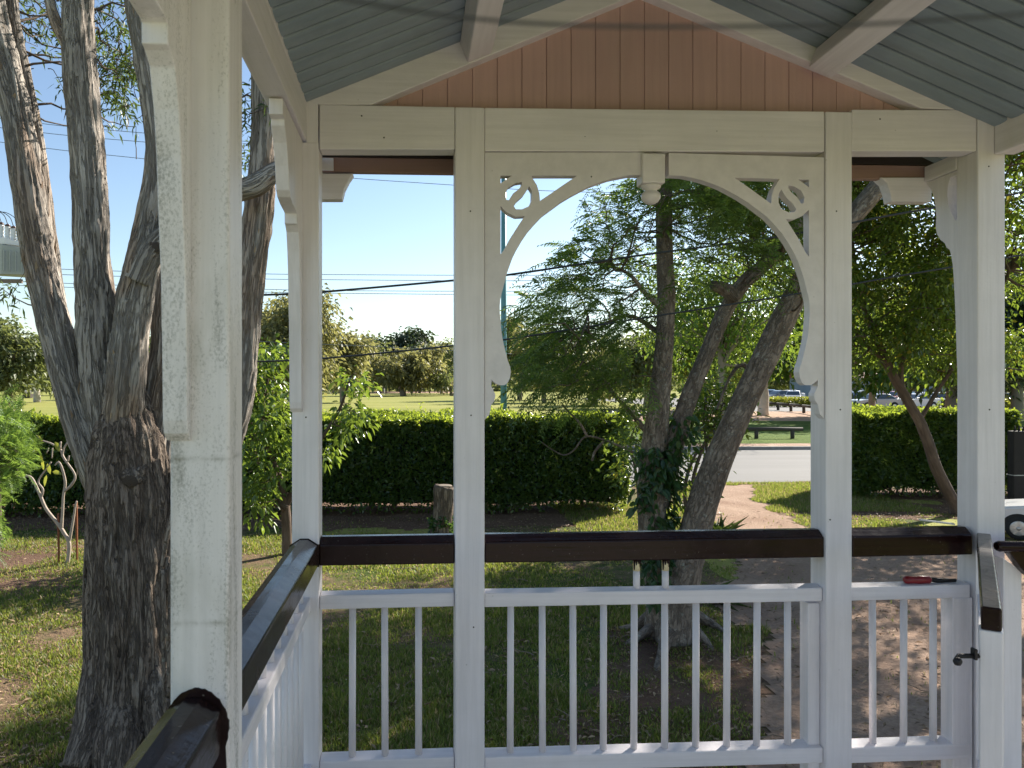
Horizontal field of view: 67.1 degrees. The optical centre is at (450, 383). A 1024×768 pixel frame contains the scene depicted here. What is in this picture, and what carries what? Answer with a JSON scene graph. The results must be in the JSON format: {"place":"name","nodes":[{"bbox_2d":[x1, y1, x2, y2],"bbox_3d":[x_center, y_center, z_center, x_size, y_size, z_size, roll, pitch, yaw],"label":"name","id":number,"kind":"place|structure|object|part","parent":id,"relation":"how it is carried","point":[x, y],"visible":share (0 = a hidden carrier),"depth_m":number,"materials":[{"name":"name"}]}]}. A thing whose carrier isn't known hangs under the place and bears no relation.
{"place":"outdoors","nodes":[
{"label":"outdoors","id":0,"kind":"place"},
{"bbox_2d":[23,390,32,397],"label":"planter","id":1,"kind":"object","parent":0,"point":[26,392],"visible":0.44,"depth_m":125.04,"materials":[{"name":"green concrete"}]},
{"bbox_2d":[0,127,245,150],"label":"power line","id":2,"kind":"object","parent":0,"point":[105,138],"visible":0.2,"depth_m":29.74,"materials":[{"name":"metal"}]},
{"bbox_2d":[0,118,247,141],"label":"power line","id":3,"kind":"object","parent":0,"point":[111,130],"visible":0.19,"depth_m":29.40,"materials":[{"name":"metal"}]},
{"bbox_2d":[1,142,608,192],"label":"power line","id":4,"kind":"object","parent":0,"point":[353,178],"visible":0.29,"depth_m":30.60,"materials":[{"name":"metal"}]},
{"bbox_2d":[150,334,509,353],"bbox_3d":[-5.381,-1.700,32.226,16.001,0.869,0.024,0,0,-3],"label":"power line","id":5,"kind":"object","parent":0,"point":[369,346],"visible":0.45,"depth_m":32.32,"materials":[{"name":"metal"}]},
{"bbox_2d":[19,285,642,294],"bbox_3d":[-3.395,-3.877,31.972,28.382,0.300,0.024,0,0,-3],"label":"power line","id":6,"kind":"object","parent":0,"point":[353,293],"visible":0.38,"depth_m":31.94,"materials":[{"name":"metal"}]},
{"bbox_2d":[23,281,656,291],"bbox_3d":[-3.357,-3.980,31.624,28.073,0.315,0.024,0,0,-3],"label":"power line","id":7,"kind":"object","parent":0,"point":[353,290],"visible":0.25,"depth_m":31.75,"materials":[{"name":"metal"}]},
{"bbox_2d":[63,269,656,275],"bbox_3d":[-3.284,-4.491,30.927,27.454,0.219,0.024,0,0,-3],"label":"power line","id":8,"kind":"object","parent":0,"point":[511,275],"visible":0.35,"depth_m":31.20,"materials":[{"name":"metal"}]},
{"bbox_2d":[62,274,703,280],"bbox_3d":[-3.321,-4.321,31.275,27.763,0.205,0.024,0,0,-3],"label":"power line","id":9,"kind":"object","parent":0,"point":[416,280],"visible":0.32,"depth_m":31.36,"materials":[{"name":"metal"}]},
{"bbox_2d":[365,391,453,393],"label":"bare earth","id":10,"kind":"structure","parent":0,"point":[375,392],"depth_m":207.46,"materials":[{"name":"brown soil"}]},
{"bbox_2d":[361,330,391,389],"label":"park tree","id":11,"kind":"object","parent":10,"relation":"on","point":[382,348],"visible":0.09,"depth_m":202.88,"materials":[{"name":"green plant"}]},
{"bbox_2d":[368,324,438,391],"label":"park tree","id":12,"kind":"object","parent":10,"relation":"on","point":[409,337],"visible":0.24,"depth_m":214.37,"materials":[{"name":"green plant"}]},
{"bbox_2d":[401,347,452,392],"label":"park tree","id":13,"kind":"object","parent":10,"relation":"on","point":[424,380],"visible":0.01,"depth_m":199.57,"materials":[{"name":"green plant"}]},
{"bbox_2d":[0,481,1023,767],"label":"lawn","id":14,"kind":"structure","parent":0,"point":[258,561],"depth_m":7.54,"materials":[{"name":"plant"}]},
{"bbox_2d":[0,384,51,566],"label":"feathery shrub","id":15,"kind":"object","parent":14,"relation":"on","point":[17,444],"visible":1,"depth_m":6.26,"materials":[{"name":"green plant"}]},
{"bbox_2d":[0,542,81,595],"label":"mulch bed","id":16,"kind":"object","parent":14,"relation":"on","point":[12,560],"visible":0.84,"depth_m":9.45,"materials":[{"name":"brown soil"}]},
{"bbox_2d":[25,435,77,563],"bbox_3d":[-5.044,1.480,9.692,0.645,1.677,0.086,0,0,-5],"label":"bare frangipani","id":17,"kind":"object","parent":16,"relation":"on","point":[50,514],"visible":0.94,"depth_m":9.70,"materials":[{"name":"grey plant"}]},
{"bbox_2d":[57,514,59,563],"bbox_3d":[-4.960,1.997,9.718,0.033,0.706,0.026,0,0,-3],"label":"garden stake","id":18,"kind":"object","parent":16,"relation":"on","point":[58,537],"visible":0.84,"depth_m":9.71,"materials":[{"name":"metal"}]},
{"bbox_2d":[18,708,72,767],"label":"mulch bed","id":19,"kind":"object","parent":14,"relation":"on","point":[23,717],"visible":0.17,"depth_m":4.92,"materials":[{"name":"brown soil"}]},
{"bbox_2d":[0,0,322,767],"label":"paperbark tree","id":20,"kind":"object","parent":19,"relation":"on","point":[104,367],"visible":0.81,"depth_m":4.60,"materials":[{"name":"brown plant"}]},
{"bbox_2d":[75,501,77,559],"bbox_3d":[-4.797,1.927,9.856,0.033,0.847,0.027,0,0,-3],"label":"garden stake","id":21,"kind":"object","parent":14,"relation":"on","point":[76,513],"visible":0.72,"depth_m":9.85,"materials":[{"name":"metal"}]},
{"bbox_2d":[242,333,383,554],"bbox_3d":[-2.077,0.833,10.379,2.371,3.006,2.402,0,0,-3],"label":"young tree","id":22,"kind":"object","parent":14,"relation":"on","point":[262,423],"visible":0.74,"depth_m":10.07,"materials":[{"name":"green plant"}]},
{"bbox_2d":[2,500,636,531],"bbox_3d":[-5.069,2.292,13.358,17.220,0.040,3.220,0,0,-3],"label":"mulch bed","id":23,"kind":"object","parent":14,"relation":"on","point":[418,516],"visible":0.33,"depth_m":13.13,"materials":[{"name":"brown soil"}]},
{"bbox_2d":[1,402,631,517],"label":"hedge","id":24,"kind":"object","parent":23,"relation":"on","point":[404,457],"visible":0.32,"depth_m":13.44,"materials":[{"name":"green plant"}]},
{"bbox_2d":[427,514,453,533],"bbox_3d":[-0.132,2.162,11.593,0.465,0.424,0.463,0,0,-3],"label":"groundcover plant","id":25,"kind":"object","parent":14,"relation":"on","point":[431,521],"visible":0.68,"depth_m":11.46,"materials":[{"name":"green plant"}]},
{"bbox_2d":[430,484,453,533],"bbox_3d":[-0.135,1.933,11.592,0.397,0.837,0.388,0,0,-3],"label":"tree stump","id":26,"kind":"object","parent":14,"relation":"on","point":[443,502],"visible":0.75,"depth_m":11.48,"materials":[{"name":"brown wood"}]},
{"bbox_2d":[0,495,1023,767],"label":"leaf litter","id":27,"kind":"object","parent":14,"relation":"on","point":[504,641],"visible":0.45,"depth_m":6.36,"materials":[{"name":"brown plant"}]},
{"bbox_2d":[498,610,771,767],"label":"plant","id":28,"kind":"object","parent":14,"relation":"on","point":[736,678],"visible":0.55,"depth_m":5.74,"materials":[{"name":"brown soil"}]},
{"bbox_2d":[595,360,769,519],"bbox_3d":[3.331,0.940,11.053,2.489,2.731,1.862,0,0,-3],"label":"shrub","id":29,"kind":"object","parent":14,"relation":"on","point":[710,396],"visible":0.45,"depth_m":10.96,"materials":[{"name":"green plant"}]},
{"bbox_2d":[493,178,881,670],"bbox_3d":[4.395,-1.865,7.396,8.810,8.782,6.402,0,0,-46],"label":"shade tree","id":30,"kind":"object","parent":14,"relation":"on","point":[712,475],"visible":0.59,"depth_m":6.80,"materials":[{"name":"green plant"}]},
{"bbox_2d":[626,409,708,616],"bbox_3d":[1.958,1.161,6.935,0.777,1.861,0.446,0,0,-26],"label":"ivy","id":31,"kind":"object","parent":30,"relation":"attached to","point":[668,471],"visible":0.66,"depth_m":6.85,"materials":[{"name":"green plant"}]},
{"bbox_2d":[707,579,751,611],"bbox_3d":[2.694,2.191,8.089,1.158,0.263,0.806,0,0,37],"label":"strap leaf plant","id":32,"kind":"object","parent":14,"relation":"on","point":[737,604],"visible":0.06,"depth_m":7.90,"materials":[{"name":"green plant"}]},
{"bbox_2d":[713,515,747,528],"bbox_3d":[3.957,2.116,11.543,0.949,0.367,1.092,0,0,-44],"label":"strap leaf plant","id":33,"kind":"object","parent":14,"relation":"on","point":[732,525],"visible":0.37,"depth_m":11.60,"materials":[{"name":"green plant"}]},
{"bbox_2d":[777,488,1006,520],"bbox_3d":[9.314,2.297,15.083,5.320,0.037,4.060,0,0,-3],"label":"mulch bed","id":34,"kind":"object","parent":14,"relation":"on","point":[926,497],"visible":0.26,"depth_m":14.35,"materials":[{"name":"brown soil"}]},
{"bbox_2d":[555,480,939,530],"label":"verge grass","id":35,"kind":"structure","parent":34,"relation":"on","point":[774,495],"depth_m":14.31,"materials":[{"name":"green plant"}]},
{"bbox_2d":[688,153,1023,514],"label":"leaning tree","id":36,"kind":"object","parent":34,"relation":"on","point":[931,318],"visible":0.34,"depth_m":13.03,"materials":[{"name":"green plant"}]},
{"bbox_2d":[852,397,1023,497],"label":"hedge","id":37,"kind":"object","parent":34,"relation":"on","point":[888,452],"visible":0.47,"depth_m":15.38,"materials":[{"name":"green plant"}]},
{"bbox_2d":[1007,426,1023,498],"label":"trash bin","id":38,"kind":"object","parent":34,"relation":"on","point":[1015,464],"visible":0.82,"depth_m":13.72,"materials":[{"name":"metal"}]},
{"bbox_2d":[865,151,1023,276],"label":"spreading tree","id":39,"kind":"object","parent":14,"relation":"on","point":[1010,215],"visible":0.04,"depth_m":11.40,"materials":[{"name":"green plant"}]},
{"bbox_2d":[0,386,1023,579],"bbox_3d":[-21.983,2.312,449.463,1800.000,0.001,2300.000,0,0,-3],"label":"ground","id":40,"kind":"structure","parent":0,"point":[397,401],"depth_m":82.59,"materials":[{"name":"green plant"}]},
{"bbox_2d":[0,313,50,405],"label":"park tree","id":41,"kind":"object","parent":40,"relation":"on","point":[29,357],"visible":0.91,"depth_m":81.62,"materials":[{"name":"green plant"}]},
{"bbox_2d":[6,327,53,401],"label":"park tree","id":42,"kind":"object","parent":40,"relation":"on","point":[36,397],"visible":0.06,"depth_m":96.98,"materials":[{"name":"green plant"}]},
{"bbox_2d":[257,290,287,404],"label":"park tree","id":43,"kind":"object","parent":40,"relation":"on","point":[283,299],"visible":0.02,"depth_m":69.82,"materials":[{"name":"green plant"}]},
{"bbox_2d":[257,283,356,407],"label":"park tree","id":44,"kind":"object","parent":40,"relation":"on","point":[277,321],"visible":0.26,"depth_m":60.37,"materials":[{"name":"green plant"}]},
{"bbox_2d":[323,320,381,402],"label":"park tree","id":45,"kind":"object","parent":40,"relation":"on","point":[362,364],"visible":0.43,"depth_m":93.25,"materials":[{"name":"green plant"}]},
{"bbox_2d":[357,341,453,395],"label":"park tree","id":46,"kind":"object","parent":40,"relation":"on","point":[411,371],"visible":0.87,"depth_m":147.44,"materials":[{"name":"green plant"}]},
{"bbox_2d":[426,337,453,393],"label":"park tree","id":47,"kind":"object","parent":40,"relation":"on","point":[438,343],"visible":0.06,"depth_m":180.29,"materials":[{"name":"green plant"}]},
{"bbox_2d":[428,365,453,395],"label":"park tree","id":48,"kind":"object","parent":40,"relation":"on","point":[441,378],"visible":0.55,"depth_m":148.15,"materials":[{"name":"green plant"}]},
{"bbox_2d":[437,338,453,382],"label":"park tree","id":49,"kind":"object","parent":40,"relation":"on","point":[451,358],"visible":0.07,"depth_m":168.49,"materials":[{"name":"green plant"}]},
{"bbox_2d":[9,356,1023,391],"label":"treeline","id":50,"kind":"object","parent":40,"relation":"on","point":[495,387],"depth_m":241.62,"materials":[{"name":"green plant"}]},
{"bbox_2d":[500,312,541,399],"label":"park tree","id":51,"kind":"object","parent":40,"relation":"on","point":[510,354],"visible":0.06,"depth_m":109.13,"materials":[{"name":"green plant"}]},
{"bbox_2d":[507,323,575,402],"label":"park tree","id":52,"kind":"object","parent":40,"relation":"on","point":[522,339],"visible":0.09,"depth_m":94.68,"materials":[{"name":"green plant"}]},
{"bbox_2d":[123,0,1023,767],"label":"porch","id":53,"kind":"object","parent":40,"relation":"on","point":[817,120],"visible":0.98,"depth_m":2.42,"materials":[{"name":"white paint"}]},
{"bbox_2d":[337,0,1023,28],"bbox_3d":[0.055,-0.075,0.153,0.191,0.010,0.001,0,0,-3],"label":"cord","id":54,"kind":"object","parent":53,"relation":"attached to","point":[437,14],"visible":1,"depth_m":0.15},
{"bbox_2d":[903,575,956,583],"bbox_3d":[1.573,0.641,2.518,0.180,0.028,0.029,0,0,-3],"label":"hand tool","id":55,"kind":"object","parent":53,"relation":"on","point":[921,579],"visible":1,"depth_m":2.51,"materials":[{"name":"red plastic"}]},
{"bbox_2d":[918,519,954,524],"bbox_3d":[1.605,0.455,2.536,0.100,0.012,0.024,0,0,21],"label":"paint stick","id":56,"kind":"object","parent":53,"relation":"on","point":[934,521],"visible":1,"depth_m":2.53,"materials":[{"name":"grey wood"}]},
{"bbox_2d":[953,533,1003,767],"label":"gate","id":57,"kind":"structure","parent":53,"relation":"attached to","point":[987,654],"depth_m":1.64,"materials":[{"name":"white paint"}]},
{"bbox_2d":[549,334,625,405],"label":"park tree","id":58,"kind":"object","parent":40,"relation":"on","point":[608,403],"visible":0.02,"depth_m":82.42,"materials":[{"name":"green plant"}]},
{"bbox_2d":[589,327,681,407],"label":"park tree","id":59,"kind":"object","parent":40,"relation":"on","point":[639,361],"visible":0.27,"depth_m":71.14,"materials":[{"name":"green plant"}]},
{"bbox_2d":[627,446,810,449],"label":"kerb","id":60,"kind":"structure","parent":40,"relation":"on","point":[774,447],"depth_m":26.79,"materials":[{"name":"concrete"}]},
{"bbox_2d":[768,349,791,389],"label":"park tree","id":61,"kind":"object","parent":40,"relation":"on","point":[782,385],"visible":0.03,"depth_m":134.40,"materials":[{"name":"green plant"}]},
{"bbox_2d":[784,373,945,396],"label":"long building","id":62,"kind":"structure","parent":40,"relation":"on","point":[805,389],"depth_m":119.80,"materials":[{"name":"white ceramic"}]},
{"bbox_2d":[0,0,1023,376],"label":"sky","id":63,"kind":"structure","parent":0,"point":[381,231],"materials":[{"name":"blue"}]},
{"bbox_2d":[257,254,1023,361],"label":"power line","id":64,"kind":"object","parent":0,"point":[628,319],"visible":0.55,"depth_m":6.08,"materials":[{"name":"black rubber"}]},
{"bbox_2d":[264,191,1023,295],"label":"power line","id":65,"kind":"object","parent":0,"point":[564,266],"visible":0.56,"depth_m":6.26,"materials":[{"name":"black rubber"}]},
{"bbox_2d":[603,410,810,420],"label":"park ground","id":66,"kind":"structure","parent":0,"point":[788,416],"depth_m":54.35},
{"bbox_2d":[633,297,748,409],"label":"park tree","id":67,"kind":"object","parent":66,"relation":"on","point":[685,373],"visible":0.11,"depth_m":66.57,"materials":[{"name":"green plant"}]},
{"bbox_2d":[694,305,792,415],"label":"park tree","id":68,"kind":"object","parent":66,"relation":"on","point":[764,403],"visible":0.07,"depth_m":55.86,"materials":[{"name":"green plant"}]},
{"bbox_2d":[776,402,788,409],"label":"log barrier","id":69,"kind":"object","parent":66,"relation":"on","point":[778,404],"visible":0.83,"depth_m":66.36,"materials":[{"name":"wood"}]},
{"bbox_2d":[788,403,801,411],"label":"log barrier","id":70,"kind":"object","parent":66,"relation":"on","point":[791,405],"visible":0.81,"depth_m":63.33,"materials":[{"name":"wood"}]},
{"bbox_2d":[801,404,810,412],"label":"log barrier","id":71,"kind":"object","parent":66,"relation":"on","point":[803,406],"visible":0.65,"depth_m":60.25,"materials":[{"name":"wood"}]},
{"bbox_2d":[852,283,908,408],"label":"park tree","id":72,"kind":"object","parent":66,"relation":"on","point":[871,402],"depth_m":55.36,"materials":[{"name":"green plant"}]},
{"bbox_2d":[854,287,956,404],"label":"park tree","id":73,"kind":"object","parent":66,"relation":"on","point":[912,389],"visible":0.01,"depth_m":50.42,"materials":[{"name":"green plant"}]},
{"bbox_2d":[862,255,1023,408],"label":"park tree","id":74,"kind":"object","parent":66,"relation":"on","point":[951,400],"visible":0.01,"depth_m":50.66,"materials":[{"name":"green plant"}]},
{"bbox_2d":[1005,398,1010,409],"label":"hedge","id":75,"kind":"object","parent":66,"relation":"on","point":[1008,403],"visible":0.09,"depth_m":68.60,"materials":[{"name":"green plant"}]},
{"bbox_2d":[1005,242,1023,419],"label":"park tree","id":76,"kind":"object","parent":66,"relation":"on","point":[1017,404],"visible":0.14,"depth_m":48.11,"materials":[{"name":"green plant"}]},
{"bbox_2d":[624,443,810,446],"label":"verge","id":77,"kind":"structure","parent":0,"point":[785,444],"depth_m":27.93,"materials":[{"name":"beige concrete"}]},
{"bbox_2d":[629,450,810,481],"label":"road","id":78,"kind":"structure","parent":0,"point":[770,465],"depth_m":21.37,"materials":[{"name":"grey asphalt"}]},
{"bbox_2d":[0,211,24,282],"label":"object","id":79,"kind":"object","parent":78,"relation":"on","point":[11,264],"visible":0.7,"depth_m":23.12,"materials":[{"name":"grey paint"}]},
{"bbox_2d":[490,420,1023,443],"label":"roadside grass","id":80,"kind":"structure","parent":0,"point":[804,436],"depth_m":35.04,"materials":[{"name":"green plant"}]},
{"bbox_2d":[500,179,506,409],"bbox_3d":[2.465,-4.230,29.124,0.454,13.060,2.428,0,0,-16],"label":"light pole","id":81,"kind":"object","parent":80,"relation":"on","point":[503,246],"visible":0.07,"depth_m":30.05,"materials":[{"name":"grey metal"}]},
{"bbox_2d":[618,233,803,416],"bbox_3d":[11.975,-2.243,33.674,10.567,9.290,8.761,0,0,-3],"label":"park tree","id":82,"kind":"object","parent":80,"relation":"on","point":[738,328],"visible":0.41,"depth_m":33.07,"materials":[{"name":"green plant"}]},
{"bbox_2d":[747,427,802,438],"bbox_3d":[13.692,2.086,32.471,2.383,0.528,0.169,0,0,0],"label":"log barrier","id":83,"kind":"object","parent":80,"relation":"on","point":[756,430],"visible":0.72,"depth_m":32.40,"materials":[{"name":"wood"}]},
{"bbox_2d":[737,292,929,406],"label":"park tree","id":84,"kind":"object","parent":80,"relation":"on","point":[880,377],"visible":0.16,"depth_m":44.03,"materials":[{"name":"green plant"}]},
{"bbox_2d":[600,398,942,410],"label":"car park","id":85,"kind":"structure","parent":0,"point":[773,408],"depth_m":74.97,"materials":[{"name":"grey asphalt"}]},
{"bbox_2d":[769,390,789,399],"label":"parked car","id":86,"kind":"object","parent":85,"relation":"on","point":[775,393],"visible":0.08,"depth_m":96.12,"materials":[{"name":"grey paint"}]},
{"bbox_2d":[769,396,810,406],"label":"hedge","id":87,"kind":"object","parent":85,"relation":"on","point":[798,400],"visible":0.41,"depth_m":76.32,"materials":[{"name":"green plant"}]},
{"bbox_2d":[784,391,802,396],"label":"parked car","id":88,"kind":"object","parent":85,"relation":"on","point":[793,393],"visible":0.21,"depth_m":91.26,"materials":[{"name":"grey paint"}]},
{"bbox_2d":[852,393,900,407],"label":"parked car","id":89,"kind":"object","parent":85,"relation":"on","point":[884,400],"visible":0.28,"depth_m":67.46,"materials":[{"name":"grey paint"}]},
{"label":"side window","id":90,"kind":"part","parent":89,"relation":"part of","materials":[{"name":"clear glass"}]},
{"bbox_2d":[889,391,898,398],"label":"parked car","id":91,"kind":"object","parent":85,"relation":"on","point":[892,393],"visible":0.02,"depth_m":85.78,"materials":[{"name":"white paint"}]},
{"bbox_2d":[897,393,940,408],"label":"parked car","id":92,"kind":"object","parent":85,"relation":"on","point":[925,399],"visible":0.32,"depth_m":68.34,"materials":[{"name":"white paint"}]},
{"bbox_2d":[931,392,945,406],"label":"parked car","id":93,"kind":"object","parent":85,"relation":"on","point":[940,396],"visible":0.12,"depth_m":73.85,"materials":[{"name":"grey paint"}]},
{"bbox_2d":[713,484,1023,767],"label":"dirt path","id":94,"kind":"structure","parent":0,"point":[737,502],"depth_m":7.00,"materials":[{"name":"brown soil"}]},
{"bbox_2d":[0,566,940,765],"bbox_3d":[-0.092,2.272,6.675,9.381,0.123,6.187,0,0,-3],"label":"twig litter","id":95,"kind":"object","parent":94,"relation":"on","point":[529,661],"visible":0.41,"depth_m":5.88,"materials":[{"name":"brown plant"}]},
{"bbox_2d":[1005,499,1023,539],"bbox_3d":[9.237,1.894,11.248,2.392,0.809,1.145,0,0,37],"label":"car","id":96,"kind":"object","parent":94,"relation":"on","point":[1014,518],"visible":0.7,"depth_m":11.35,"materials":[{"name":"white paint"}]}
]}

